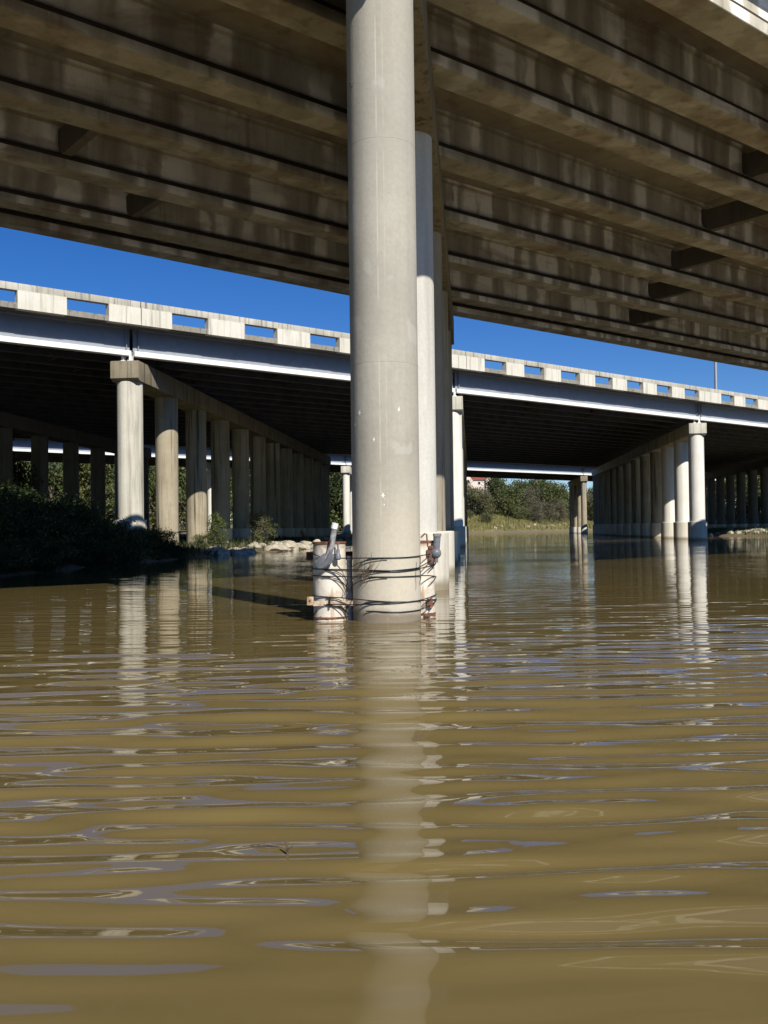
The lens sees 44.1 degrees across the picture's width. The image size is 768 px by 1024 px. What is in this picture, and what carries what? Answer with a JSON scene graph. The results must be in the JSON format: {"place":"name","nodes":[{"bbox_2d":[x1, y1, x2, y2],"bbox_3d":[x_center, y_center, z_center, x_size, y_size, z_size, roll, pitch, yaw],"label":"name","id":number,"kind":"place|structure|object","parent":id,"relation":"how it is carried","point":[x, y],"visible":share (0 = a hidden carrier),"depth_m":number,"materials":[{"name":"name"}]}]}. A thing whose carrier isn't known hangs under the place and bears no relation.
{"place":"outdoors","nodes":[
{"label":"outdoors","id":0,"kind":"place"},
{"bbox_2d":[0,531,767,1023],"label":"water","id":1,"kind":"structure","parent":0,"point":[520,779],"depth_m":5.13,"materials":[{"name":"brown liquid"}]},
{"bbox_2d":[244,841,292,854],"bbox_3d":[-0.512,1.499,4.215,0.248,0.106,0.104,-1,-1,8],"label":"snagged stick","id":2,"kind":"object","parent":1,"relation":"on","point":[271,844],"visible":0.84,"depth_m":4.25,"materials":[{"name":"wood"}]},
{"bbox_2d":[279,544,291,550],"bbox_3d":[-6.924,2.468,64.635,1.271,0.532,0.990,7,-5,5],"label":"rock","id":3,"kind":"object","parent":1,"relation":"in","point":[286,548],"visible":0.38,"depth_m":64.44,"materials":[{"name":"stone"}]},
{"bbox_2d":[346,0,459,622],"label":"bridge pier","id":4,"kind":"structure","parent":1,"relation":"in","point":[401,324],"depth_m":14.60,"materials":[{"name":"concrete"}]},
{"bbox_2d":[306,522,352,620],"bbox_3d":[-0.851,1.180,14.846,0.774,2.030,0.682,-1,-1,0],"label":"steel tank","id":5,"kind":"object","parent":4,"relation":"attached to","point":[327,552],"visible":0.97,"depth_m":14.69,"materials":[{"name":"white metal"}]},
{"bbox_2d":[322,576,347,591],"bbox_3d":[-0.730,1.122,14.719,0.464,0.262,0.124,0,-1,-33],"label":"cable","id":6,"kind":"object","parent":5,"relation":"attached to","point":[336,579],"visible":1,"depth_m":14.66,"materials":[{"name":"black rubber"}]},
{"bbox_2d":[351,558,387,568],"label":"cable","id":7,"kind":"object","parent":4,"relation":"attached to","point":[368,560],"visible":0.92,"depth_m":14.41,"materials":[{"name":"black rubber"}]},
{"bbox_2d":[351,577,387,589],"bbox_3d":[-0.277,1.098,14.534,0.778,0.224,0.164,-2,-1,41],"label":"cable","id":8,"kind":"object","parent":4,"relation":"attached to","point":[368,578],"visible":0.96,"depth_m":14.40,"materials":[{"name":"black rubber"}]},
{"bbox_2d":[351,602,387,609],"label":"cable","id":9,"kind":"object","parent":4,"relation":"attached to","point":[369,603],"visible":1,"depth_m":14.38,"materials":[{"name":"black rubber"}]},
{"bbox_2d":[312,552,430,558],"bbox_3d":[-0.035,0.657,14.753,2.060,0.113,0.846,0,-1,-16],"label":"cable","id":10,"kind":"object","parent":4,"relation":"attached to","point":[377,557],"visible":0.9,"depth_m":14.46,"materials":[{"name":"black rubber"}]},
{"bbox_2d":[356,553,381,586],"bbox_3d":[-0.227,0.862,14.247,0.406,0.521,0.175,-1,-1,0],"label":"driftwood","id":11,"kind":"object","parent":10,"relation":"attached to","point":[366,572],"visible":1,"depth_m":14.26,"materials":[{"name":"wood"}]},
{"bbox_2d":[419,556,420,584],"bbox_3d":[0.549,0.902,14.511,0.036,0.441,0.064,-1,-1,0],"label":"driftwood","id":12,"kind":"object","parent":10,"relation":"hanging from","point":[420,569],"visible":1,"depth_m":14.49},
{"bbox_2d":[312,560,430,570],"bbox_3d":[-0.033,0.806,14.750,2.060,0.200,0.846,0,-1,-16],"label":"cable","id":13,"kind":"object","parent":4,"relation":"attached to","point":[374,570],"visible":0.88,"depth_m":14.52,"materials":[{"name":"black rubber"}]},
{"bbox_2d":[312,575,435,576],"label":"cable","id":14,"kind":"object","parent":4,"relation":"attached to","point":[375,576],"visible":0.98,"depth_m":14.52,"materials":[{"name":"black rubber"}]},
{"bbox_2d":[312,594,436,601],"bbox_3d":[-0.026,1.331,14.741,2.060,0.113,0.846,0,-1,-16],"label":"cable","id":15,"kind":"object","parent":4,"relation":"attached to","point":[373,600],"visible":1,"depth_m":14.52,"materials":[{"name":"black rubber"}]},
{"bbox_2d":[325,564,435,571],"bbox_3d":[0.106,0.870,14.719,1.931,0.104,0.714,0,-1,-24],"label":"cable","id":16,"kind":"object","parent":4,"relation":"attached to","point":[384,571],"visible":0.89,"depth_m":14.52,"materials":[{"name":"black rubber"}]},
{"bbox_2d":[326,599,435,604],"bbox_3d":[-0.025,1.395,14.739,2.060,0.056,0.846,0,-1,-16],"label":"cable","id":17,"kind":"object","parent":4,"relation":"attached to","point":[377,603],"visible":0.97,"depth_m":14.45,"materials":[{"name":"black rubber"}]},
{"bbox_2d":[0,0,767,370],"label":"concrete bridge","id":18,"kind":"structure","parent":4,"relation":"on","point":[604,168],"depth_m":28.05,"materials":[{"name":"grey concrete"}]},
{"bbox_2d":[366,600,436,612],"bbox_3d":[0.423,1.467,14.771,1.505,0.130,0.427,0,-1,-41],"label":"cable","id":19,"kind":"object","parent":4,"relation":"attached to","point":[400,612],"visible":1,"depth_m":14.40,"materials":[{"name":"black rubber"}]},
{"bbox_2d":[420,533,440,617],"bbox_3d":[0.617,1.263,15.380,0.629,1.847,0.577,-1,-1,0],"label":"steel tank","id":20,"kind":"object","parent":4,"relation":"attached to","point":[427,546],"visible":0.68,"depth_m":15.16,"materials":[{"name":"white metal"}]},
{"bbox_2d":[0,508,767,575],"bbox_3d":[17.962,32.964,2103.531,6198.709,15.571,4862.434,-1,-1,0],"label":"ground","id":21,"kind":"structure","parent":0,"point":[183,533],"depth_m":122.13,"materials":[{"name":"soil"}]},
{"bbox_2d":[0,479,29,540],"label":"bush","id":22,"kind":"object","parent":21,"relation":"on","point":[6,492],"visible":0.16,"depth_m":45.30,"materials":[{"name":"green plant"}]},
{"bbox_2d":[0,477,33,498],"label":"bush","id":23,"kind":"object","parent":21,"relation":"on","point":[15,487],"visible":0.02,"depth_m":55.81,"materials":[{"name":"green plant"}]},
{"bbox_2d":[0,437,42,493],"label":"bush","id":24,"kind":"object","parent":21,"relation":"on","point":[21,478],"visible":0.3,"depth_m":78.38,"materials":[{"name":"green plant"}]},
{"bbox_2d":[15,461,30,492],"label":"tree","id":25,"kind":"object","parent":21,"relation":"on","point":[27,464],"visible":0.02,"depth_m":146.09,"materials":[{"name":"green plant"}]},
{"bbox_2d":[0,534,62,572],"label":"bush","id":26,"kind":"object","parent":21,"relation":"on","point":[6,542],"visible":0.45,"depth_m":34.11,"materials":[{"name":"green plant"}]},
{"bbox_2d":[0,486,63,547],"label":"bush","id":27,"kind":"object","parent":21,"relation":"on","point":[27,494],"visible":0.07,"depth_m":47.12,"materials":[{"name":"green plant"}]},
{"bbox_2d":[0,492,75,545],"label":"bush","id":28,"kind":"object","parent":21,"relation":"on","point":[34,510],"visible":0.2,"depth_m":43.03,"materials":[{"name":"green plant"}]},
{"bbox_2d":[0,497,79,554],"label":"bush","id":29,"kind":"object","parent":21,"relation":"on","point":[8,516],"visible":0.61,"depth_m":38.87,"materials":[{"name":"green plant"}]},
{"bbox_2d":[5,536,78,571],"bbox_3d":[-12.940,1.756,35.440,2.946,1.764,2.699,-1,-1,2],"label":"bush","id":30,"kind":"object","parent":21,"relation":"on","point":[47,549],"visible":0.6,"depth_m":35.35,"materials":[{"name":"green plant"}]},
{"bbox_2d":[0,483,87,518],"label":"bush","id":31,"kind":"object","parent":21,"relation":"on","point":[33,494],"visible":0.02,"depth_m":56.68,"materials":[{"name":"green plant"}]},
{"bbox_2d":[17,511,97,555],"bbox_3d":[-13.961,1.332,40.380,3.563,2.752,3.889,-1,-1,3],"label":"bush","id":32,"kind":"object","parent":21,"relation":"on","point":[54,524],"visible":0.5,"depth_m":39.80,"materials":[{"name":"green plant"}]},
{"bbox_2d":[27,462,89,502],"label":"tree","id":33,"kind":"object","parent":21,"relation":"on","point":[54,472],"visible":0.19,"depth_m":145.24,"materials":[{"name":"green plant"}]},
{"bbox_2d":[38,537,83,567],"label":"bush","id":34,"kind":"object","parent":21,"relation":"on","point":[64,558],"visible":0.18,"depth_m":36.75,"materials":[{"name":"green plant"}]},
{"bbox_2d":[34,493,90,520],"bbox_3d":[-17.251,0.949,48.031,5.556,3.931,5.091,0,-1,-36],"label":"bush","id":35,"kind":"object","parent":21,"relation":"on","point":[58,503],"visible":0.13,"depth_m":48.27,"materials":[{"name":"green plant"}]},
{"bbox_2d":[54,462,90,504],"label":"tree","id":36,"kind":"object","parent":21,"relation":"on","point":[82,465],"visible":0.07,"depth_m":150.18,"materials":[{"name":"green plant"}]},
{"bbox_2d":[0,411,150,527],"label":"bridge pier","id":37,"kind":"structure","parent":21,"relation":"on","point":[41,433],"depth_m":87.49,"materials":[{"name":"concrete"}]},
{"bbox_2d":[33,499,117,552],"bbox_3d":[-14.770,1.053,44.247,4.723,3.341,4.327,-1,-1,20],"label":"bush","id":38,"kind":"object","parent":21,"relation":"on","point":[71,514],"visible":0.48,"depth_m":43.83,"materials":[{"name":"green plant"}]},
{"bbox_2d":[57,543,95,566],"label":"bush","id":39,"kind":"object","parent":21,"relation":"on","point":[77,559],"visible":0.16,"depth_m":38.04,"materials":[{"name":"green plant"}]},
{"bbox_2d":[50,497,102,519],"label":"bush","id":40,"kind":"object","parent":21,"relation":"on","point":[85,504],"visible":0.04,"depth_m":60.44,"materials":[{"name":"green plant"}]},
{"bbox_2d":[62,463,114,523],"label":"tree","id":41,"kind":"object","parent":21,"relation":"on","point":[109,484],"visible":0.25,"depth_m":151.20,"materials":[{"name":"green plant"}]},
{"bbox_2d":[53,498,137,540],"bbox_3d":[-15.376,1.016,49.372,5.001,3.538,4.582,-1,-1,2],"label":"bush","id":42,"kind":"object","parent":21,"relation":"on","point":[91,514],"visible":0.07,"depth_m":49.27,"materials":[{"name":"green plant"}]},
{"bbox_2d":[66,522,125,555],"bbox_3d":[-13.465,1.539,43.540,3.056,2.162,2.800,-1,-1,-2],"label":"bush","id":43,"kind":"object","parent":21,"relation":"on","point":[98,532],"visible":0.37,"depth_m":43.48,"materials":[{"name":"green plant"}]},
{"bbox_2d":[84,517,140,544],"bbox_3d":[-13.765,1.487,46.803,3.445,2.437,3.156,-1,-1,5],"label":"bush","id":44,"kind":"object","parent":21,"relation":"on","point":[118,523],"visible":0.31,"depth_m":46.78,"materials":[{"name":"green plant"}]},
{"bbox_2d":[139,524,165,550],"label":"bush","id":45,"kind":"object","parent":21,"relation":"on","point":[153,531],"visible":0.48,"depth_m":51.80,"materials":[{"name":"green plant"}]},
{"bbox_2d":[149,466,181,528],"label":"tree","id":46,"kind":"object","parent":21,"relation":"on","point":[152,504],"visible":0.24,"depth_m":162.38,"materials":[{"name":"green plant"}]},
{"bbox_2d":[150,527,180,543],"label":"bush","id":47,"kind":"object","parent":21,"relation":"on","point":[167,534],"visible":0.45,"depth_m":52.44,"materials":[{"name":"green plant"}]},
{"bbox_2d":[4,534,328,569],"bbox_3d":[-27.940,1.924,61.415,44.305,2.088,67.603,-1,-1,0],"label":"ground cover","id":48,"kind":"object","parent":21,"relation":"on","point":[225,543],"visible":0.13,"depth_m":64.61,"materials":[{"name":"green plant"}]},
{"bbox_2d":[128,526,158,553],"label":"bush","id":49,"kind":"object","parent":48,"relation":"on","point":[148,542],"visible":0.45,"depth_m":49.77,"materials":[{"name":"green plant"}]},
{"bbox_2d":[191,532,211,546],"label":"bush","id":50,"kind":"object","parent":48,"relation":"on","point":[200,539],"visible":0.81,"depth_m":60.33,"materials":[{"name":"green plant"}]},
{"bbox_2d":[153,467,185,529],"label":"tree","id":51,"kind":"object","parent":21,"relation":"on","point":[182,478],"visible":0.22,"depth_m":169.28,"materials":[{"name":"green plant"}]},
{"bbox_2d":[153,468,185,528],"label":"tree","id":52,"kind":"object","parent":21,"relation":"on","point":[181,511],"visible":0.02,"depth_m":175.15,"materials":[{"name":"green plant"}]},
{"bbox_2d":[151,537,198,557],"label":"bush","id":53,"kind":"object","parent":21,"relation":"on","point":[164,545],"visible":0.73,"depth_m":49.20,"materials":[{"name":"green plant"}]},
{"bbox_2d":[205,548,223,554],"bbox_3d":[-10.017,2.414,55.941,1.067,0.577,0.877,0,-1,-34],"label":"rock","id":54,"kind":"object","parent":21,"relation":"on","point":[220,552],"visible":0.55,"depth_m":55.70,"materials":[{"name":"stone"}]},
{"bbox_2d":[205,511,228,543],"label":"bush","id":55,"kind":"object","parent":21,"relation":"on","point":[214,525],"visible":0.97,"depth_m":66.09,"materials":[{"name":"green plant"}]},
{"bbox_2d":[207,462,231,532],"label":"bridge pier","id":56,"kind":"structure","parent":21,"relation":"on","point":[208,488],"depth_m":135.48,"materials":[{"name":"concrete"}]},
{"bbox_2d":[110,356,330,544],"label":"bridge pier","id":57,"kind":"structure","parent":21,"relation":"on","point":[288,490],"depth_m":69.58,"materials":[{"name":"concrete"}]},
{"bbox_2d":[0,280,767,474],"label":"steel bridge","id":58,"kind":"structure","parent":57,"relation":"on","point":[57,357],"depth_m":71.98,"materials":[{"name":"concrete"}]},
{"bbox_2d":[714,362,717,388],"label":"street lamp","id":59,"kind":"object","parent":58,"relation":"on","point":[715,375],"visible":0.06,"depth_m":91.82,"materials":[{"name":"metal"}]},
{"bbox_2d":[222,549,229,554],"bbox_3d":[-9.445,2.446,56.307,0.608,0.507,0.605,0,-1,-18],"label":"rock","id":60,"kind":"object","parent":21,"relation":"on","point":[226,551],"visible":0.55,"depth_m":56.10,"materials":[{"name":"stone"}]},
{"bbox_2d":[230,477,232,528],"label":"tree","id":61,"kind":"object","parent":21,"relation":"on","point":[231,497],"visible":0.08,"depth_m":181.50,"materials":[{"name":"green plant"}]},
{"bbox_2d":[232,549,242,553],"bbox_3d":[-8.861,2.519,57.367,0.708,0.505,0.677,-2,-1,42],"label":"rock","id":62,"kind":"object","parent":21,"relation":"on","point":[236,551],"visible":0.62,"depth_m":57.20,"materials":[{"name":"stone"}]},
{"bbox_2d":[241,548,252,553],"bbox_3d":[-8.567,2.520,58.466,0.936,0.640,1.013,-1,-1,-5],"label":"rock","id":63,"kind":"object","parent":21,"relation":"on","point":[246,551],"visible":0.43,"depth_m":58.18,"materials":[{"name":"stone"}]},
{"bbox_2d":[247,507,278,541],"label":"bush","id":64,"kind":"object","parent":21,"relation":"on","point":[260,532],"visible":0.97,"depth_m":71.40,"materials":[{"name":"green plant"}]},
{"bbox_2d":[265,545,273,550],"bbox_3d":[-7.664,2.434,62.755,0.830,0.447,0.995,-17,6,5],"label":"rock","id":65,"kind":"object","parent":21,"relation":"on","point":[269,548],"visible":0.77,"depth_m":62.35,"materials":[{"name":"stone"}]},
{"bbox_2d":[271,544,284,551],"bbox_3d":[-7.236,2.507,63.210,1.026,0.804,1.093,-1,-1,23],"label":"rock","id":66,"kind":"object","parent":21,"relation":"on","point":[278,547],"visible":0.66,"depth_m":62.84,"materials":[{"name":"stone"}]},
{"bbox_2d":[283,542,295,549],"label":"rock","id":67,"kind":"object","parent":21,"relation":"on","point":[290,545],"visible":0.58,"depth_m":65.16,"materials":[{"name":"stone"}]},
{"bbox_2d":[284,540,298,549],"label":"rock","id":68,"kind":"object","parent":21,"relation":"on","point":[295,544],"visible":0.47,"depth_m":66.20,"materials":[{"name":"stone"}]},
{"bbox_2d":[296,529,308,541],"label":"bush","id":69,"kind":"object","parent":21,"relation":"on","point":[303,536],"visible":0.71,"depth_m":77.92,"materials":[{"name":"green plant"}]},
{"bbox_2d":[300,543,310,548],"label":"rock","id":70,"kind":"object","parent":21,"relation":"on","point":[306,546],"visible":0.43,"depth_m":69.65,"materials":[{"name":"stone"}]},
{"bbox_2d":[329,472,342,530],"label":"tree","id":71,"kind":"object","parent":21,"relation":"on","point":[336,496],"visible":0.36,"depth_m":195.48,"materials":[{"name":"green plant"}]},
{"bbox_2d":[341,466,351,533],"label":"bridge pier","id":72,"kind":"structure","parent":21,"relation":"on","point":[346,472],"depth_m":144.72,"materials":[{"name":"concrete"}]},
{"bbox_2d":[13,438,725,480],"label":"steel bridge","id":73,"kind":"structure","parent":21,"relation":"on","point":[22,451],"depth_m":163.68,"materials":[{"name":"concrete"}]},
{"bbox_2d":[452,392,468,547],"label":"bridge pier","id":74,"kind":"structure","parent":21,"relation":"on","point":[460,478],"depth_m":68.50,"materials":[{"name":"concrete"}]},
{"bbox_2d":[467,510,473,517],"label":"bush","id":75,"kind":"object","parent":21,"relation":"on","point":[469,512],"visible":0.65,"depth_m":260.39,"materials":[{"name":"green plant"}]},
{"bbox_2d":[467,484,485,511],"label":"tree","id":76,"kind":"object","parent":21,"relation":"on","point":[471,502],"visible":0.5,"depth_m":275.23,"materials":[{"name":"green plant"}]},
{"bbox_2d":[472,490,496,518],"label":"tree","id":77,"kind":"object","parent":21,"relation":"on","point":[484,500],"visible":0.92,"depth_m":267.67,"materials":[{"name":"green plant"}]},
{"bbox_2d":[478,512,492,523],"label":"bush","id":78,"kind":"object","parent":21,"relation":"on","point":[486,517],"visible":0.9,"depth_m":253.44,"materials":[{"name":"green plant"}]},
{"bbox_2d":[482,478,516,509],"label":"tree","id":79,"kind":"object","parent":21,"relation":"on","point":[497,483],"visible":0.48,"depth_m":294.35,"materials":[{"name":"green plant"}]},
{"bbox_2d":[503,506,514,517],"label":"bush","id":80,"kind":"object","parent":21,"relation":"on","point":[510,514],"visible":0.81,"depth_m":277.70,"materials":[{"name":"green plant"}]},
{"bbox_2d":[494,481,525,517],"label":"tree","id":81,"kind":"object","parent":21,"relation":"on","point":[505,499],"visible":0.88,"depth_m":277.96,"materials":[{"name":"green plant"}]},
{"bbox_2d":[502,489,528,509],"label":"tree","id":82,"kind":"object","parent":21,"relation":"on","point":[521,498],"visible":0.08,"depth_m":286.30,"materials":[{"name":"green plant"}]},
{"bbox_2d":[508,503,530,519],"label":"bush","id":83,"kind":"object","parent":21,"relation":"on","point":[519,513],"visible":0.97,"depth_m":274.44,"materials":[{"name":"green plant"}]},
{"bbox_2d":[509,479,540,506],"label":"tree","id":84,"kind":"object","parent":21,"relation":"on","point":[523,484],"visible":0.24,"depth_m":298.89,"materials":[{"name":"green plant"}]},
{"bbox_2d":[520,484,549,513],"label":"tree","id":85,"kind":"object","parent":21,"relation":"on","point":[527,495],"visible":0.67,"depth_m":284.50,"materials":[{"name":"green plant"}]},
{"bbox_2d":[528,503,547,523],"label":"tree","id":86,"kind":"object","parent":21,"relation":"on","point":[535,511],"visible":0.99,"depth_m":272.03,"materials":[{"name":"green plant"}]},
{"bbox_2d":[527,479,561,510],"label":"tree","id":87,"kind":"object","parent":21,"relation":"on","point":[532,481],"visible":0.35,"depth_m":299.56,"materials":[{"name":"green plant"}]},
{"bbox_2d":[539,501,560,522],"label":"tree","id":88,"kind":"object","parent":21,"relation":"on","point":[547,512],"visible":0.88,"depth_m":278.22,"materials":[{"name":"green plant"}]},
{"bbox_2d":[537,481,568,518],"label":"tree","id":89,"kind":"object","parent":21,"relation":"on","point":[552,496],"visible":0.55,"depth_m":294.39,"materials":[{"name":"green plant"}]},
{"bbox_2d":[553,498,569,520],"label":"tree","id":90,"kind":"object","parent":21,"relation":"on","point":[560,507],"visible":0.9,"depth_m":287.24,"materials":[{"name":"green plant"}]},
{"bbox_2d":[556,487,569,516],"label":"tree","id":91,"kind":"object","parent":21,"relation":"on","point":[567,506],"visible":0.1,"depth_m":298.54,"materials":[{"name":"green plant"}]},
{"bbox_2d":[568,476,587,533],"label":"bridge pier","id":92,"kind":"structure","parent":21,"relation":"on","point":[577,486],"depth_m":188.62,"materials":[{"name":"concrete"}]},
{"bbox_2d":[568,492,591,517],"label":"tree","id":93,"kind":"object","parent":21,"relation":"on","point":[588,500],"visible":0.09,"depth_m":309.96,"materials":[{"name":"green plant"}]},
{"bbox_2d":[587,493,592,520],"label":"tree","id":94,"kind":"object","parent":21,"relation":"on","point":[591,511],"visible":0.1,"depth_m":306.94,"materials":[{"name":"green plant"}]},
{"bbox_2d":[587,491,592,518],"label":"tree","id":95,"kind":"object","parent":21,"relation":"on","point":[591,502],"visible":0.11,"depth_m":316.72,"materials":[{"name":"green plant"}]},
{"bbox_2d":[467,507,760,531],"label":"grass","id":96,"kind":"structure","parent":21,"relation":"on","point":[506,522],"depth_m":262.57,"materials":[{"name":"green plant"}]},
{"bbox_2d":[591,420,706,539],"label":"bridge pier","id":97,"kind":"structure","parent":21,"relation":"on","point":[655,488],"depth_m":107.47,"materials":[{"name":"concrete"}]},
{"bbox_2d":[706,480,725,518],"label":"tree","id":98,"kind":"object","parent":21,"relation":"on","point":[715,495],"visible":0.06,"depth_m":212.42,"materials":[{"name":"green plant"}]},
{"bbox_2d":[704,459,767,528],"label":"bridge pier","id":99,"kind":"structure","parent":21,"relation":"on","point":[712,506],"depth_m":153.42,"materials":[{"name":"concrete"}]},
{"bbox_2d":[707,520,767,534],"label":"ground cover","id":100,"kind":"object","parent":21,"relation":"on","point":[716,529],"visible":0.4,"depth_m":130.91,"materials":[{"name":"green plant"}]},
{"bbox_2d":[724,475,760,519],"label":"tree","id":101,"kind":"object","parent":21,"relation":"on","point":[746,476],"visible":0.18,"depth_m":206.51,"materials":[{"name":"green plant"}]},
{"bbox_2d":[746,475,760,515],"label":"tree","id":102,"kind":"object","parent":21,"relation":"on","point":[758,481],"visible":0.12,"depth_m":208.29,"materials":[{"name":"green plant"}]},
{"bbox_2d":[0,227,767,519],"label":"sky","id":103,"kind":"structure","parent":0,"point":[27,258],"materials":[{"name":"blue"}]},
{"bbox_2d":[467,477,492,505],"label":"house","id":104,"kind":"structure","parent":0,"point":[476,482],"depth_m":424.76,"materials":[{"name":"white paint"}]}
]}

